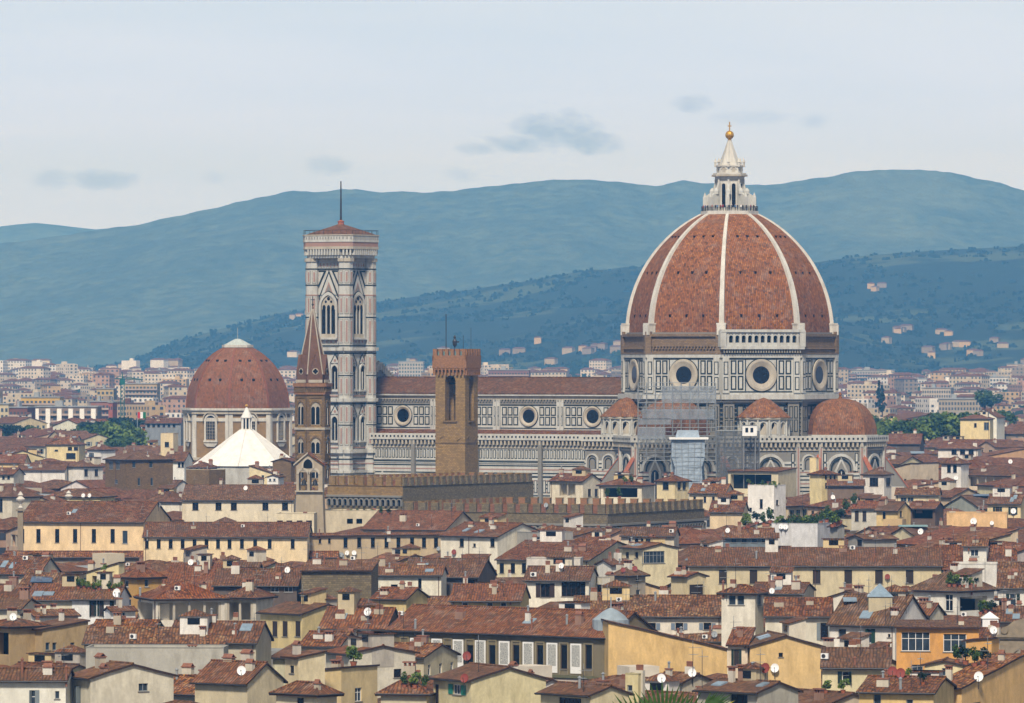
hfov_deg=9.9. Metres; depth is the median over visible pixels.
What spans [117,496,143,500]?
house
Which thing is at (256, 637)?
house
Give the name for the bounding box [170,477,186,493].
house
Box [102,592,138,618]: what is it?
house
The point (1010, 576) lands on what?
house
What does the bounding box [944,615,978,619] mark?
house
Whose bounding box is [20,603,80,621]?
house
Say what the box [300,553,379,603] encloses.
house
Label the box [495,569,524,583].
house
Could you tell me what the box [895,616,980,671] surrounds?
house
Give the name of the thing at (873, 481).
window
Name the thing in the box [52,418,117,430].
house
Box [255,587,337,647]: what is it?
house
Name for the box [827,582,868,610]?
house
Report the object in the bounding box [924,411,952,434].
broadleaf tree
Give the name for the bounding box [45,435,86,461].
house
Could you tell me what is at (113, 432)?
broadleaf tree
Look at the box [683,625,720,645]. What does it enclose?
house
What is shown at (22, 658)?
flue pipe
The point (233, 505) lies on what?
window
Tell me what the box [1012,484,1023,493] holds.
house
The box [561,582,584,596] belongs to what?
window
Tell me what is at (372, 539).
window
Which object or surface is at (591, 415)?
round window
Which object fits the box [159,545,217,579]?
house
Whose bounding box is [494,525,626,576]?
house
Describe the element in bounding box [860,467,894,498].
house
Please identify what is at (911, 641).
window
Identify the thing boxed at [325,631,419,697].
house
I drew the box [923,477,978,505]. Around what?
house
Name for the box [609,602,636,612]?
house
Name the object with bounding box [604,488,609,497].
potted shrub
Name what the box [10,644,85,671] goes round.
house
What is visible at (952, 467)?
house
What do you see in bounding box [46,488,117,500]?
house
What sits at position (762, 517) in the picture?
potted shrub
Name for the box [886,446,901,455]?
house
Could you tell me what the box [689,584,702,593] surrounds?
window
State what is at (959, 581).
potted shrub
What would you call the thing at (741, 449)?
scaffolding
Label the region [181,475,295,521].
house
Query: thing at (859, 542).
window
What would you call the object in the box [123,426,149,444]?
broadleaf tree
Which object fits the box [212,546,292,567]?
house
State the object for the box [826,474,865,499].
house
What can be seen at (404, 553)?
house
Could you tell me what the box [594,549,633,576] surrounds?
house
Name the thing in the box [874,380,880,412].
cypress tree
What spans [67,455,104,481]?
house
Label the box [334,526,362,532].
house
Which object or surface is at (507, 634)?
house
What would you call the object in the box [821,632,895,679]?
house
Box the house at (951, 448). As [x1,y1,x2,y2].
[936,440,983,458]
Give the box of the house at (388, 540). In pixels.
[310,526,443,558]
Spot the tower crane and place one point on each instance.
(122, 380)
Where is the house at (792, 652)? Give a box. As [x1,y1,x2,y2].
[744,616,825,688]
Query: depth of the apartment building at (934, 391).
4202.45 m
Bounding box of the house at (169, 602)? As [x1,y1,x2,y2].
[133,580,229,626]
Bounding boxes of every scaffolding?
[637,382,715,462]
[716,426,759,480]
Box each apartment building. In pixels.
[0,398,14,417]
[8,401,36,418]
[20,392,63,405]
[35,400,102,427]
[90,396,110,418]
[96,384,117,399]
[107,396,117,417]
[117,398,157,417]
[125,380,160,399]
[398,358,424,375]
[488,366,529,376]
[849,373,856,381]
[852,367,894,380]
[917,378,927,386]
[921,384,953,397]
[938,394,980,412]
[990,374,1008,386]
[1007,361,1023,366]
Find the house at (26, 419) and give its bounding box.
[0,412,47,429]
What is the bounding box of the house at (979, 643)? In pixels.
[961,622,1000,664]
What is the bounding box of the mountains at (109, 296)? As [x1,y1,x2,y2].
[0,169,1023,366]
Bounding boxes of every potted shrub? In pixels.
[75,576,81,588]
[80,579,85,587]
[85,581,90,588]
[95,579,101,589]
[101,564,106,571]
[106,580,111,590]
[345,645,361,665]
[399,671,406,687]
[408,671,421,687]
[421,674,429,689]
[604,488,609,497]
[617,487,622,497]
[740,517,746,528]
[741,513,752,527]
[751,511,760,523]
[759,512,765,524]
[766,507,773,522]
[774,515,783,523]
[786,514,791,524]
[794,513,801,522]
[801,515,809,522]
[807,514,813,522]
[812,513,819,522]
[819,510,824,522]
[822,680,831,692]
[824,507,829,521]
[827,511,839,525]
[828,510,836,526]
[835,507,847,523]
[837,678,849,692]
[842,498,849,513]
[850,493,856,506]
[905,668,911,677]
[917,672,926,684]
[945,571,953,586]
[950,574,960,586]
[952,644,961,662]
[956,578,961,586]
[958,644,970,664]
[962,573,968,586]
[968,646,979,666]
[977,600,984,614]
[977,647,990,664]
[981,600,989,612]
[985,600,997,612]
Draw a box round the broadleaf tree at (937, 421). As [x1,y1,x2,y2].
[912,412,946,436]
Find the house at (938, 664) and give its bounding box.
[921,647,970,675]
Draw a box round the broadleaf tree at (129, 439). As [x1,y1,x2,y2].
[113,435,135,446]
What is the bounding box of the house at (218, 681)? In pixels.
[189,649,287,702]
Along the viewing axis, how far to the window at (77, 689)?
662.52 m
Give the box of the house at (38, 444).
[0,435,53,458]
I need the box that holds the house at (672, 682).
[623,673,700,702]
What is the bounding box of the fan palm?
[612,683,732,702]
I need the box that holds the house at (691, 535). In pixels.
[678,526,721,550]
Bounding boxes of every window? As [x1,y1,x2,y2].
[0,498,2,512]
[29,690,38,702]
[36,529,40,542]
[52,642,55,650]
[54,691,59,699]
[55,529,58,542]
[66,453,75,458]
[73,529,76,542]
[74,686,80,702]
[89,601,95,616]
[92,529,95,542]
[97,601,103,616]
[108,462,112,469]
[111,529,114,542]
[115,462,119,469]
[122,531,127,543]
[138,683,148,691]
[144,579,149,587]
[157,539,160,548]
[169,539,172,548]
[181,539,184,548]
[184,411,190,445]
[192,503,198,510]
[202,412,217,446]
[215,503,221,510]
[216,539,219,548]
[228,539,230,548]
[230,503,236,510]
[240,539,243,548]
[250,412,258,431]
[262,503,268,510]
[268,539,271,548]
[270,587,279,592]
[273,621,276,636]
[276,411,286,446]
[281,503,288,510]
[281,621,287,636]
[283,587,292,592]
[291,539,294,548]
[294,621,299,636]
[296,400,304,424]
[296,435,304,453]
[298,698,303,702]
[309,400,321,424]
[309,435,321,453]
[312,472,317,477]
[318,291,337,339]
[326,400,329,424]
[326,435,329,452]
[326,462,329,477]
[330,354,337,391]
[331,405,337,442]
[344,538,346,547]
[353,291,366,339]
[353,354,357,393]
[353,404,357,444]
[354,688,362,702]
[357,538,360,547]
[358,354,366,393]
[358,405,366,444]
[371,538,374,547]
[394,405,411,425]
[394,669,400,677]
[396,538,399,547]
[418,579,421,588]
[422,538,425,547]
[434,538,437,547]
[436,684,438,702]
[448,684,465,695]
[460,538,463,547]
[467,645,472,663]
[490,645,494,663]
[491,538,494,547]
[499,563,504,573]
[511,563,515,573]
[513,645,518,664]
[519,405,537,426]
[521,563,525,573]
[536,583,554,597]
[537,645,542,664]
[559,645,567,669]
[560,697,580,702]
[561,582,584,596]
[583,405,601,427]
[585,645,592,669]
[597,584,601,591]
[628,358,638,390]
[642,551,665,563]
[649,623,659,629]
[663,482,668,489]
[669,358,698,385]
[671,623,686,629]
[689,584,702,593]
[699,623,715,629]
[719,570,725,583]
[728,596,735,605]
[731,649,741,665]
[731,694,747,702]
[736,596,744,605]
[745,358,776,391]
[750,570,756,583]
[757,595,761,605]
[759,499,762,508]
[812,358,827,391]
[813,570,819,583]
[817,623,828,640]
[838,671,851,683]
[839,629,845,635]
[844,570,851,583]
[854,511,858,521]
[857,539,861,546]
[862,511,866,521]
[865,629,874,643]
[869,478,878,486]
[874,695,880,702]
[875,570,882,583]
[886,478,890,486]
[900,632,930,651]
[906,570,912,583]
[912,665,922,669]
[942,634,965,652]
[945,595,952,611]
[947,465,950,472]
[953,465,956,472]
[970,550,978,556]
[984,422,988,429]
[993,507,1001,511]
[1006,594,1019,604]
[1008,507,1016,514]
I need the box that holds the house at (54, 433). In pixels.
[47,429,88,437]
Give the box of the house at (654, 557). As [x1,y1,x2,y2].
[618,534,680,586]
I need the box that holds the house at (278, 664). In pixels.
[271,626,358,685]
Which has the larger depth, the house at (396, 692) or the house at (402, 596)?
the house at (402, 596)
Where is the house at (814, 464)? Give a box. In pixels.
[809,454,818,472]
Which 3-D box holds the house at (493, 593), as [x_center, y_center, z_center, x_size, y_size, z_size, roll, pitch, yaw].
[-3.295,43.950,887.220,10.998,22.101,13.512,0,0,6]
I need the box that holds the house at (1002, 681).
[944,650,1023,702]
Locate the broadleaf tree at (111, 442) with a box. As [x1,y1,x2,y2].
[103,437,126,446]
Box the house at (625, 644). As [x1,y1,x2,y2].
[601,619,727,676]
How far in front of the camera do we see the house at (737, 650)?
727.63 m
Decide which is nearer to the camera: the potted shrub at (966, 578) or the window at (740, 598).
the window at (740, 598)
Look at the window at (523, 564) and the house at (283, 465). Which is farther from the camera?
the house at (283, 465)
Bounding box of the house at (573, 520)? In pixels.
[558,513,621,541]
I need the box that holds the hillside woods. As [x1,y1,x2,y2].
[80,244,1023,372]
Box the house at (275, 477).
[265,469,285,483]
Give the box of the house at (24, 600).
[0,587,41,619]
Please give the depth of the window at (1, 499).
1392.32 m
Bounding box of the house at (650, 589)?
[645,582,659,593]
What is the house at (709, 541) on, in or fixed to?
on the ground
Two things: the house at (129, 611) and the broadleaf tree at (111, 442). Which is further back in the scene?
the broadleaf tree at (111, 442)
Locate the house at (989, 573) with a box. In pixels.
[956,558,997,595]
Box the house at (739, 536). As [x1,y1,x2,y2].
[722,522,774,546]
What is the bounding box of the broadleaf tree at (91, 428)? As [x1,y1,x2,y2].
[75,425,100,433]
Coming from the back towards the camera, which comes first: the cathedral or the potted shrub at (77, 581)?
the cathedral
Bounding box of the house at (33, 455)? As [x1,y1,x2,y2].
[5,448,44,461]
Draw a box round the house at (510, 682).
[429,661,550,702]
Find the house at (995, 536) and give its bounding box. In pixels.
[910,531,1012,546]
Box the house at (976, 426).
[959,411,994,438]
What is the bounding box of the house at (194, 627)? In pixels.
[81,609,226,648]
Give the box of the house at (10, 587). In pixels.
[0,571,30,596]
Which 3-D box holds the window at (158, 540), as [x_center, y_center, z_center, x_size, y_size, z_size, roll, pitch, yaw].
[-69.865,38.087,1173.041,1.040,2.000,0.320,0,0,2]
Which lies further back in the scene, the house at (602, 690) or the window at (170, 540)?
the window at (170, 540)
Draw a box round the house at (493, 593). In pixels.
[448,571,530,606]
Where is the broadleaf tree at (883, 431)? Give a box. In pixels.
[877,415,897,434]
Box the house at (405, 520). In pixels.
[360,510,472,531]
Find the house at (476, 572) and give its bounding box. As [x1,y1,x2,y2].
[406,554,497,595]
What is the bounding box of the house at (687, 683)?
[663,661,712,691]
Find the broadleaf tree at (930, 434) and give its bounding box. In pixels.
[912,419,936,440]
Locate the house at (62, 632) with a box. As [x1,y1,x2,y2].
[32,608,89,652]
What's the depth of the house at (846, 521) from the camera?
1301.25 m
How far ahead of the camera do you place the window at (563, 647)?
761.63 m
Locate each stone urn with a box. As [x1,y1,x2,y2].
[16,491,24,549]
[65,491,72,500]
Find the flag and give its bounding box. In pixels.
[137,411,145,427]
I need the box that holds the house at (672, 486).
[653,472,691,500]
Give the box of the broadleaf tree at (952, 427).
[936,411,959,436]
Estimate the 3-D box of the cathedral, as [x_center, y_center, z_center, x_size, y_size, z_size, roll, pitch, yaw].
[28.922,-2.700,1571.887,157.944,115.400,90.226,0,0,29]
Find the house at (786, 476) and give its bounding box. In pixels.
[726,460,796,496]
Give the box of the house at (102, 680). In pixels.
[71,653,178,702]
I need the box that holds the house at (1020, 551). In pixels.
[1002,538,1023,560]
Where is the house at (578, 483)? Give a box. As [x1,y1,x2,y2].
[548,466,601,504]
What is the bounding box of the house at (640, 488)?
[596,471,656,503]
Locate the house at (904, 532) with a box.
[890,518,951,540]
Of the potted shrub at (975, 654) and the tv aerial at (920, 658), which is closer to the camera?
the tv aerial at (920, 658)
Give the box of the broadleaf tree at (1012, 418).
[1003,412,1017,423]
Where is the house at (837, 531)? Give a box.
[827,519,846,537]
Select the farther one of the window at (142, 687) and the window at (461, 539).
the window at (461, 539)
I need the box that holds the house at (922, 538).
[897,524,1019,546]
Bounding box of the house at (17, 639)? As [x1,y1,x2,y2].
[0,607,52,665]
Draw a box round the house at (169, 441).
[161,433,177,455]
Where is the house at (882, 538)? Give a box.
[846,529,898,546]
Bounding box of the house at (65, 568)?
[2,552,87,581]
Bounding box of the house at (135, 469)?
[102,447,175,490]
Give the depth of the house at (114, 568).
931.78 m
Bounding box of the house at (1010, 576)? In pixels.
[996,561,1023,604]
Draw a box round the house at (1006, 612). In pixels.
[979,598,1023,626]
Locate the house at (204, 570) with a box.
[163,554,262,591]
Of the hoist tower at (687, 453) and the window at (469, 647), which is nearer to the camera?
the window at (469, 647)
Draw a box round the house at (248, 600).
[223,578,278,620]
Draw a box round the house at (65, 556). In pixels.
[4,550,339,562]
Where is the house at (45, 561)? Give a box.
[0,551,62,582]
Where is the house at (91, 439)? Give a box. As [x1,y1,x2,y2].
[79,433,108,450]
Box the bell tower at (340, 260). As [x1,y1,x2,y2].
[302,181,378,476]
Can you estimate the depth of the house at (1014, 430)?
2272.10 m
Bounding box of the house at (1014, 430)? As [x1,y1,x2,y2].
[1005,420,1023,438]
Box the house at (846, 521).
[837,494,881,529]
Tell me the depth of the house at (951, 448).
1891.66 m
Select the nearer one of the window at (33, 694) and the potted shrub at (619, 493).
the window at (33, 694)
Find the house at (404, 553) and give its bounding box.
[371,543,426,564]
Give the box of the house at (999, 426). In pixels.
[978,407,1005,438]
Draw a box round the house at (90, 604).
[69,571,131,624]
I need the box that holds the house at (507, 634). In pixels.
[384,597,658,681]
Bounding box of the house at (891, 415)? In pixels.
[879,414,906,421]
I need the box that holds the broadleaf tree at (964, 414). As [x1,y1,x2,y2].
[955,411,980,435]
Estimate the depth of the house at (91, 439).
2238.49 m
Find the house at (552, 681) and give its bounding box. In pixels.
[528,669,557,686]
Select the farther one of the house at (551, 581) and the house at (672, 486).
the house at (672, 486)
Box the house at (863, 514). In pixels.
[850,495,878,530]
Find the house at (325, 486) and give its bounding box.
[312,482,328,496]
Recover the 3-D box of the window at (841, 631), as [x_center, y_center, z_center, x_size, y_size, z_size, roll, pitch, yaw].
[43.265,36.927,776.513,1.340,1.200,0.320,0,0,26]
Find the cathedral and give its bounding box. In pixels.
[369,122,908,503]
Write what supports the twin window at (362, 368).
in the bell tower at (340, 260)
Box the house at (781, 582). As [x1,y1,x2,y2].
[753,567,815,602]
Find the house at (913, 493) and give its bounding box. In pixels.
[894,481,941,504]
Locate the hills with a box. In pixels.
[95,246,1023,372]
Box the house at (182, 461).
[166,448,193,481]
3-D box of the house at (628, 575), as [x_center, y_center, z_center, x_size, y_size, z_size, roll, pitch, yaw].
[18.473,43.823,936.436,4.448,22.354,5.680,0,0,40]
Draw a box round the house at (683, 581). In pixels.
[667,566,709,593]
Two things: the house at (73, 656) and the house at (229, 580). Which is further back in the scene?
the house at (229, 580)
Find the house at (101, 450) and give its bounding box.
[85,441,117,462]
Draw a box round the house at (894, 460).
[886,453,923,466]
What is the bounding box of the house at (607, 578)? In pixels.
[596,571,614,591]
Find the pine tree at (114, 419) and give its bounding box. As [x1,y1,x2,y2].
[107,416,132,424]
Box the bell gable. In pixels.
[293,452,326,532]
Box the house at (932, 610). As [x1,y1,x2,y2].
[916,595,946,619]
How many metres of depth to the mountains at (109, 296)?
11335.33 m
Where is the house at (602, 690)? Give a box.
[534,672,634,702]
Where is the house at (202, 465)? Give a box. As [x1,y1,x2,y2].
[186,459,219,468]
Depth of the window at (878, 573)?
963.96 m
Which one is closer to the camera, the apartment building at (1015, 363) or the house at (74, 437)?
the house at (74, 437)
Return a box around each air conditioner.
[130,634,136,639]
[821,653,828,659]
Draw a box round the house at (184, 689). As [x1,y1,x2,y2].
[174,663,201,701]
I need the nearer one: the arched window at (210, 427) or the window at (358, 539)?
the window at (358, 539)
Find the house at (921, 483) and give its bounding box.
[905,479,938,487]
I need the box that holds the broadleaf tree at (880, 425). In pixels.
[876,417,889,433]
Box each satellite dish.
[10,613,16,619]
[113,588,119,596]
[237,666,245,674]
[364,608,370,621]
[460,674,467,687]
[462,651,470,663]
[657,674,665,684]
[688,668,695,676]
[711,631,716,638]
[761,663,769,676]
[771,664,778,678]
[888,666,896,674]
[896,668,904,677]
[970,518,976,523]
[974,671,982,688]
[990,626,996,636]
[1011,508,1015,517]
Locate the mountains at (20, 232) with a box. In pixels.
[0,223,107,242]
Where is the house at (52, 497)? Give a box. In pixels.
[40,494,66,500]
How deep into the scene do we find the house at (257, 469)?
1574.36 m
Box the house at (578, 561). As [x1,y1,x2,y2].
[526,557,582,568]
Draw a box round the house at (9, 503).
[0,483,43,518]
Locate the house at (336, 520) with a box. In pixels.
[325,507,397,532]
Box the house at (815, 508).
[804,492,873,514]
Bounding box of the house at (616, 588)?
[573,580,633,609]
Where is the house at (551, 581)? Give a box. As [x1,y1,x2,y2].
[522,551,598,606]
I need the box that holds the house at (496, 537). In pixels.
[438,513,539,569]
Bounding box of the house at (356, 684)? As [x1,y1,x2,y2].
[325,656,379,702]
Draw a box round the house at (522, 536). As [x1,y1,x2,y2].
[517,526,572,544]
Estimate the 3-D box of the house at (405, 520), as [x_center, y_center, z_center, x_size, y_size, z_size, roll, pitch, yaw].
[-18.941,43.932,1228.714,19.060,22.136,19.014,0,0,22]
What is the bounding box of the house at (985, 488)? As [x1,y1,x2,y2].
[974,472,1023,493]
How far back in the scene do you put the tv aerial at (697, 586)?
818.93 m
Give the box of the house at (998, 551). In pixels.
[933,541,1016,572]
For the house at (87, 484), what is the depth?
1660.61 m
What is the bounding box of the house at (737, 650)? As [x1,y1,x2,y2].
[726,626,755,677]
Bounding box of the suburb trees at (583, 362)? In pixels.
[32,350,1023,414]
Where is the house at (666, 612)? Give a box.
[632,586,720,634]
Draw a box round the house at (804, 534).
[772,522,829,546]
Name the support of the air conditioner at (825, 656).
on the house at (837, 666)
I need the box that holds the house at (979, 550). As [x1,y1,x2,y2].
[961,536,990,561]
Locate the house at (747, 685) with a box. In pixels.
[692,661,803,702]
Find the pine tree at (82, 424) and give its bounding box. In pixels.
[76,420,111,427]
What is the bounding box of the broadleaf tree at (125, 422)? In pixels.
[117,420,132,425]
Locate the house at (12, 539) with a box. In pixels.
[4,526,17,549]
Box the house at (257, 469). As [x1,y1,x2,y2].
[248,461,282,483]
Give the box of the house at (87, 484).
[59,479,104,489]
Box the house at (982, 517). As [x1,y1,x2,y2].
[947,506,1007,527]
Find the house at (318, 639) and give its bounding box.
[301,626,354,667]
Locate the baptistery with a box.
[193,404,290,483]
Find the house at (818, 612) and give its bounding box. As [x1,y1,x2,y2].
[763,597,833,644]
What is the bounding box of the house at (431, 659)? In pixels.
[394,629,460,675]
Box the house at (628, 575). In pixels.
[613,558,650,594]
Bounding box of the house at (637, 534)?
[619,521,680,550]
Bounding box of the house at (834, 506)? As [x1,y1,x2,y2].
[812,498,850,523]
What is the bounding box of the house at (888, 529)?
[855,524,899,533]
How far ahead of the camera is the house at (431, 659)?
753.61 m
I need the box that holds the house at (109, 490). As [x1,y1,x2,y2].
[69,487,131,500]
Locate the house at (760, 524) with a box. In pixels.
[741,516,788,527]
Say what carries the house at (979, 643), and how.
on the ground
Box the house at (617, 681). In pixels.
[577,674,646,688]
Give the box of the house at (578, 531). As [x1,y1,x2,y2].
[538,523,595,539]
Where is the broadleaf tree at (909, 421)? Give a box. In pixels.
[905,419,922,426]
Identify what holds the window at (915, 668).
in the house at (931, 640)
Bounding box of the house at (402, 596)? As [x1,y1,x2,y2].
[369,581,429,611]
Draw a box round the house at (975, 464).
[939,454,993,469]
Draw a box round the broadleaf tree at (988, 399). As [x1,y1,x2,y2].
[980,391,1003,407]
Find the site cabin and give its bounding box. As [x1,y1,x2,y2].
[742,425,756,488]
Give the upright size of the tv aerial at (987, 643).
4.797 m
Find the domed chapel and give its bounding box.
[180,328,294,461]
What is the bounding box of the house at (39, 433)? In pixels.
[12,429,64,437]
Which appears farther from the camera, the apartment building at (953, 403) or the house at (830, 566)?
the apartment building at (953, 403)
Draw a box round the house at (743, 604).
[716,579,768,673]
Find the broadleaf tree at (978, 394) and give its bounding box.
[974,389,990,408]
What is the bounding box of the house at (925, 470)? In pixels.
[894,462,939,480]
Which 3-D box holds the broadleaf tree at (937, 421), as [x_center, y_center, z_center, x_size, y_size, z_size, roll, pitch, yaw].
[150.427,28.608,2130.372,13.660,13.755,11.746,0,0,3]
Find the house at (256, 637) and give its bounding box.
[172,608,273,664]
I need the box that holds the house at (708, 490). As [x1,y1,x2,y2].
[688,477,733,509]
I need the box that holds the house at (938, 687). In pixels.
[855,669,956,702]
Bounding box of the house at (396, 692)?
[374,661,435,702]
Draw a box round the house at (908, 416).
[880,413,930,420]
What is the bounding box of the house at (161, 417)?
[143,415,182,419]
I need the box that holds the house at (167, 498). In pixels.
[144,485,181,511]
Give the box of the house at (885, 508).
[874,496,912,525]
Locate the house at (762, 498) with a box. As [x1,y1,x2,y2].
[748,482,785,522]
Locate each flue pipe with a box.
[21,657,23,672]
[65,665,67,686]
[414,618,416,634]
[578,676,581,688]
[722,580,724,597]
[899,677,902,689]
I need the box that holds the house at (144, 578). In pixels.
[120,561,167,613]
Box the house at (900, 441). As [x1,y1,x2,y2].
[886,429,924,451]
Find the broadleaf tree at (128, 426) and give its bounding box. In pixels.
[119,424,143,434]
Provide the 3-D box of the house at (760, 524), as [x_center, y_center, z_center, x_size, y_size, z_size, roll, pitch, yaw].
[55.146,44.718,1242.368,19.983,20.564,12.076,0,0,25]
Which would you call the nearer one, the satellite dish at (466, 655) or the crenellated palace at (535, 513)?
the satellite dish at (466, 655)
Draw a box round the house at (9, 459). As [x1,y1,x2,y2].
[0,450,30,466]
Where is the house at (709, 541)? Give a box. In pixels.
[678,536,728,570]
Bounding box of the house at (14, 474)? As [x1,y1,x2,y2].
[0,464,25,483]
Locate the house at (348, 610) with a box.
[317,586,397,635]
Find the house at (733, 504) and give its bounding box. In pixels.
[708,490,749,528]
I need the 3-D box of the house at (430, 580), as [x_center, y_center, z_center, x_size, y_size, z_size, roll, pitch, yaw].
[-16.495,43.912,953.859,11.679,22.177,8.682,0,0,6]
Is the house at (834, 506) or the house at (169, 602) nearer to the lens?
the house at (169, 602)
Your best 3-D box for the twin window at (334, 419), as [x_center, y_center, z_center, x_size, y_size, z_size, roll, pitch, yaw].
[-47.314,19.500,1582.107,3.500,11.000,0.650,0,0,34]
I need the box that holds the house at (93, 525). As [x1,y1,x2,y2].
[16,499,171,550]
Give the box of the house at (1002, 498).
[986,483,1023,518]
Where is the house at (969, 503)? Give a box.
[944,494,988,511]
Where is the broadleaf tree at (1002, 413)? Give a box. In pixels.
[994,409,1007,419]
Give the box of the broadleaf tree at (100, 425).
[92,421,117,431]
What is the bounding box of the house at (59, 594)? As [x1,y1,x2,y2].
[30,574,84,608]
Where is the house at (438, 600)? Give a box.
[427,595,450,604]
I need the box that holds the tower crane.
[115,372,142,417]
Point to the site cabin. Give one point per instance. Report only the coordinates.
(749, 430)
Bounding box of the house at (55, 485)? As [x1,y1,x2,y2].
[34,480,70,491]
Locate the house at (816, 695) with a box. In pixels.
[798,688,858,702]
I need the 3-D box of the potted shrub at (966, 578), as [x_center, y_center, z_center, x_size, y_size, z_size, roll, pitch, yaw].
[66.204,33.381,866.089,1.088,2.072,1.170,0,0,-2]
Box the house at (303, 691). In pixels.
[268,679,344,702]
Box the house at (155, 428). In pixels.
[144,418,182,445]
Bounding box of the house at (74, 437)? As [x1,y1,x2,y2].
[53,431,80,440]
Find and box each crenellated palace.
[326,472,533,509]
[405,497,706,528]
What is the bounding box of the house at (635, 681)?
[625,664,644,702]
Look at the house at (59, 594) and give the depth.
886.84 m
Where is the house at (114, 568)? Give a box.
[83,558,125,583]
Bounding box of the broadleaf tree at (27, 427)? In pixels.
[24,425,40,429]
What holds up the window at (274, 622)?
in the house at (288, 622)
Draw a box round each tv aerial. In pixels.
[157,612,166,642]
[277,556,284,579]
[376,586,383,615]
[476,635,484,671]
[580,664,591,691]
[634,575,640,600]
[691,581,700,606]
[720,566,728,600]
[733,558,740,587]
[756,653,764,680]
[853,625,863,655]
[912,652,923,685]
[986,637,991,669]
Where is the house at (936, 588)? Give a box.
[909,562,999,615]
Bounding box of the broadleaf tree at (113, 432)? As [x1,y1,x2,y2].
[100,421,128,437]
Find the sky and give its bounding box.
[0,0,1023,228]
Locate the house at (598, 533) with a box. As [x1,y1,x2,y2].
[574,527,627,544]
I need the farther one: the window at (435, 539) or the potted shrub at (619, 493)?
the potted shrub at (619, 493)
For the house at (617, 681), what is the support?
on the ground
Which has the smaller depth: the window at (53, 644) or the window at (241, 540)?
the window at (53, 644)
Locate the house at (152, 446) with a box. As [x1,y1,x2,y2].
[115,440,160,454]
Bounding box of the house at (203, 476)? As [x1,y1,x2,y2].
[186,466,225,483]
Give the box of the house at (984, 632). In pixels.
[979,620,1019,652]
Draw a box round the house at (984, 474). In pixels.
[968,465,1023,489]
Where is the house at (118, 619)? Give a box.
[92,612,164,626]
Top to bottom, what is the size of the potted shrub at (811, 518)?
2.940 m
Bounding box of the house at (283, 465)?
[270,453,294,481]
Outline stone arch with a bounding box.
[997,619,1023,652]
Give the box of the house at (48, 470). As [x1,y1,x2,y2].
[18,459,68,482]
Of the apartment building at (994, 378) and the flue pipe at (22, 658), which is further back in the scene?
the apartment building at (994, 378)
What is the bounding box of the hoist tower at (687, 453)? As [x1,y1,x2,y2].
[669,430,708,489]
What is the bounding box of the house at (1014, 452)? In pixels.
[982,448,1023,457]
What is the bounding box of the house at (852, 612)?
[825,583,929,660]
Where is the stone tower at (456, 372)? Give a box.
[432,335,480,475]
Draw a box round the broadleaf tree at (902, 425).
[886,420,917,434]
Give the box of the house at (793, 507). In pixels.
[744,495,808,517]
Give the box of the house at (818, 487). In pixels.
[807,467,838,503]
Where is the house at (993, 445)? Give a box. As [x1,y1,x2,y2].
[979,438,1023,452]
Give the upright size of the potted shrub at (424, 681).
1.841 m
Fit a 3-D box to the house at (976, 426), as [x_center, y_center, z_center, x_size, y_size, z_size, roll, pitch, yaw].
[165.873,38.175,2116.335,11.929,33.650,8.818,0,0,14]
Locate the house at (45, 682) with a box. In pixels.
[0,660,74,702]
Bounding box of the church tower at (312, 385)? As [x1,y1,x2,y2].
[293,296,332,489]
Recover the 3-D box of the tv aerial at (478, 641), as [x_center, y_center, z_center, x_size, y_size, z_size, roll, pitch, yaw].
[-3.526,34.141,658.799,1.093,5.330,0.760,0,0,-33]
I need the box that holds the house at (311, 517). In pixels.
[276,512,316,532]
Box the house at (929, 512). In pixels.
[910,499,944,525]
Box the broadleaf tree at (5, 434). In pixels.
[0,425,12,435]
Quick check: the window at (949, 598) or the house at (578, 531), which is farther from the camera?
the house at (578, 531)
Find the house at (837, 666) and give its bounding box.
[820,639,891,691]
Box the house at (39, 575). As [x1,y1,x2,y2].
[19,566,72,586]
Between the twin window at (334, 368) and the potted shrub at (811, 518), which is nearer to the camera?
the potted shrub at (811, 518)
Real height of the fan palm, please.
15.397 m
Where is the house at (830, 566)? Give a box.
[688,533,942,596]
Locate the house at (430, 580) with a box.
[378,555,448,595]
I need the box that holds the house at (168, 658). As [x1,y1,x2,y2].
[85,644,228,673]
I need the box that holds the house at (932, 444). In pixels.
[924,436,993,450]
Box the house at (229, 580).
[211,562,300,605]
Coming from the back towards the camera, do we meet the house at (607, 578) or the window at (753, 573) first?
the window at (753, 573)
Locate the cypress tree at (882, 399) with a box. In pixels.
[879,384,886,416]
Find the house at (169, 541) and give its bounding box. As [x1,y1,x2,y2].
[142,517,312,562]
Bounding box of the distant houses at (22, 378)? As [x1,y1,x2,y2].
[0,282,1023,702]
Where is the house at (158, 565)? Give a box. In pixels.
[124,555,178,572]
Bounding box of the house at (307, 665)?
[280,640,326,684]
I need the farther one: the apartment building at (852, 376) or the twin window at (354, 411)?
the apartment building at (852, 376)
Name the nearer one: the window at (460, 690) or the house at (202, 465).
the window at (460, 690)
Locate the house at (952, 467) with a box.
[938,454,971,487]
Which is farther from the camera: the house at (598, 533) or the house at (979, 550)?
the house at (598, 533)
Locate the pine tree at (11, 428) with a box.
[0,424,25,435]
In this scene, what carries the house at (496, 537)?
on the ground

